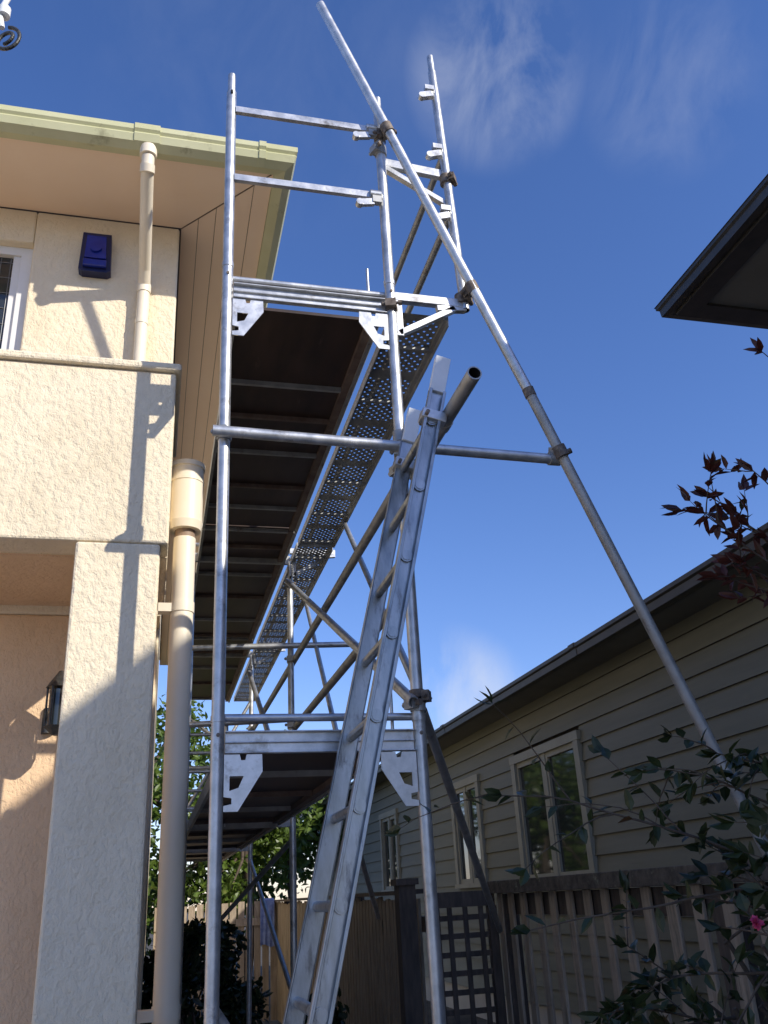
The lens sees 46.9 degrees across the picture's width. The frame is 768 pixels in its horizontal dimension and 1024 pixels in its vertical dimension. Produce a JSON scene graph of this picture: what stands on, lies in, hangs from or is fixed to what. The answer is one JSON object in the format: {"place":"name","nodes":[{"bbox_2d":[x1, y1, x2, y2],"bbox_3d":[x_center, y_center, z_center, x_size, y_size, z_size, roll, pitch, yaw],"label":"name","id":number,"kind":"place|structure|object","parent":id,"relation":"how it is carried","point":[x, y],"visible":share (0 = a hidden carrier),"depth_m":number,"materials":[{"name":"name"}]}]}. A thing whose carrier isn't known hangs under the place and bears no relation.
{"place":"outdoors","nodes":[
{"label":"outdoors","id":0,"kind":"place"},
{"bbox_2d":[143,912,495,1023],"bbox_3d":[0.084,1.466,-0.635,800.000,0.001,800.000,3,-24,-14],"label":"ground","id":1,"kind":"structure","parent":0,"point":[465,1019],"depth_m":13.02,"materials":[{"name":"soil"}]},
{"bbox_2d":[145,694,210,955],"bbox_3d":[-4.879,6.385,17.698,4.434,6.092,4.507,18,-31,-41],"label":"garden tree","id":2,"kind":"object","parent":1,"relation":"on","point":[199,760],"visible":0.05,"depth_m":18.41,"materials":[{"name":"green plant"}]},
{"bbox_2d":[152,911,272,1023],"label":"garden bush","id":3,"kind":"object","parent":1,"relation":"on","point":[232,1001],"visible":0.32,"depth_m":9.02,"materials":[{"name":"green plant"}]},
{"bbox_2d":[146,792,324,982],"bbox_3d":[-2.741,6.329,15.784,3.729,4.458,3.944,3,-24,-14],"label":"garden tree","id":4,"kind":"object","parent":1,"relation":"on","point":[234,881],"visible":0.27,"depth_m":15.59,"materials":[{"name":"green plant"}]},
{"bbox_2d":[203,729,342,945],"bbox_3d":[-2.359,8.496,22.587,4.548,5.862,5.258,3,-24,-14],"label":"garden tree","id":5,"kind":"object","parent":1,"relation":"on","point":[302,861],"visible":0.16,"depth_m":21.63,"materials":[{"name":"green plant"}]},
{"bbox_2d":[153,878,427,1023],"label":"boundary fence","id":6,"kind":"object","parent":1,"relation":"on","point":[382,979],"visible":0.54,"depth_m":7.64,"materials":[{"name":"brown wood"}]},
{"bbox_2d":[260,898,274,946],"bbox_3d":[-1.737,6.088,13.139,0.210,0.659,0.120,3,-24,-14],"label":"blue towel","id":7,"kind":"object","parent":6,"relation":"on","point":[266,938],"visible":0.73,"depth_m":13.08,"materials":[{"name":"fabric"}]},
{"bbox_2d":[304,987,349,1023],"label":"garden bush","id":8,"kind":"object","parent":1,"relation":"on","point":[339,1016],"visible":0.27,"depth_m":7.24,"materials":[{"name":"green plant"}]},
{"bbox_2d":[437,890,507,1023],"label":"trellis panel","id":9,"kind":"object","parent":1,"relation":"on","point":[449,901],"visible":0.7,"depth_m":6.08,"materials":[{"name":"wood"}]},
{"bbox_2d":[383,686,767,1023],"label":"camellia shrub","id":10,"kind":"object","parent":1,"relation":"on","point":[736,856],"visible":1,"depth_m":2.15,"materials":[{"name":"green plant"}]},
{"bbox_2d":[487,860,767,1023],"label":"paling fence","id":11,"kind":"object","parent":1,"relation":"on","point":[555,902],"visible":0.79,"depth_m":4.76,"materials":[{"name":"brown wood"}]},
{"bbox_2d":[660,337,767,607],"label":"photinia shrub","id":12,"kind":"object","parent":1,"relation":"on","point":[720,515],"visible":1,"depth_m":2.54,"materials":[{"name":"red plant"}]},
{"bbox_2d":[0,0,767,910],"label":"sky","id":13,"kind":"structure","parent":0,"point":[596,149],"materials":[{"name":"blue"}]},
{"bbox_2d":[300,174,767,1023],"bbox_3d":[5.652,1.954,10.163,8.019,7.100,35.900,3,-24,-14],"label":"weatherboard house","id":14,"kind":"structure","parent":0,"point":[610,686],"depth_m":8.82,"materials":[{"name":"paint"}]},
{"label":"pavement","id":15,"kind":"structure","parent":0,"visible":0},
{"bbox_2d":[0,0,21,50],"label":"hanging basket stand","id":16,"kind":"object","parent":15,"relation":"on","point":[5,11],"visible":1,"depth_m":2.07,"materials":[{"name":"metal"}]},
{"bbox_2d":[0,208,181,1023],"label":"walls","id":17,"kind":"structure","parent":15,"relation":"on","point":[89,411],"depth_m":3.89,"materials":[{"name":"beige paint"}]},
{"bbox_2d":[0,246,32,350],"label":"window","id":18,"kind":"structure","parent":17,"relation":"attached to","point":[15,266],"depth_m":5.27,"materials":[{"name":"white paint"}]},
{"bbox_2d":[0,553,74,605],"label":"porch ceiling","id":19,"kind":"structure","parent":17,"relation":"attached to","point":[37,579],"depth_m":4.15,"materials":[{"name":"beige paint"}]},
{"bbox_2d":[41,671,63,735],"bbox_3d":[-1.578,0.924,4.215,0.120,0.300,0.302,15,-29,-36],"label":"wall lantern","id":20,"kind":"object","parent":17,"relation":"attached to","point":[50,718],"depth_m":4.12,"materials":[{"name":"metal"}]},
{"bbox_2d":[78,232,111,278],"bbox_3d":[-1.745,-1.565,5.369,0.185,0.285,0.099,3,-24,-14],"label":"alarm box","id":21,"kind":"object","parent":17,"relation":"attached to","point":[95,259],"visible":1,"depth_m":5.33,"materials":[{"name":"blue plastic"}]},
{"bbox_2d":[0,175,269,659],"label":"trim","id":22,"kind":"structure","parent":17,"relation":"on","point":[37,212],"depth_m":6.34,"materials":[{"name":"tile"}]},
{"bbox_2d":[0,137,272,664],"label":"soffit","id":23,"kind":"structure","parent":17,"relation":"on","point":[42,177],"depth_m":5.53,"materials":[{"name":"beige paint"}]},
{"bbox_2d":[0,104,297,307],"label":"gutter","id":24,"kind":"object","parent":23,"relation":"on","point":[276,161],"visible":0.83,"depth_m":5.04,"materials":[{"name":"pale green paint"}]},
{"bbox_2d":[133,142,156,360],"bbox_3d":[-1.339,-0.776,4.781,0.096,2.560,0.678,3,-24,-14],"label":"downpipe","id":25,"kind":"object","parent":17,"relation":"attached to","point":[148,154],"visible":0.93,"depth_m":5.16,"materials":[{"name":"beige plastic"}]},
{"bbox_2d":[137,459,204,1023],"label":"rainwater hopper and downpipe","id":26,"kind":"object","parent":17,"relation":"attached to","point":[186,508],"visible":0.91,"depth_m":3.83,"materials":[{"name":"beige plastic"}]},
{"bbox_2d":[140,915,235,1023],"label":"garden bush","id":27,"kind":"object","parent":15,"relation":"on","point":[194,938],"visible":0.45,"depth_m":6.54,"materials":[{"name":"green plant"}]},
{"bbox_2d":[282,355,450,1023],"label":"extension ladder","id":28,"kind":"object","parent":15,"relation":"on","point":[430,418],"visible":1,"depth_m":2.95,"materials":[{"name":"metal"}]},
{"bbox_2d":[179,1,767,1023],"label":"scaffold tower","id":29,"kind":"structure","parent":15,"relation":"on","point":[289,381],"depth_m":4.48,"materials":[{"name":"metal"}]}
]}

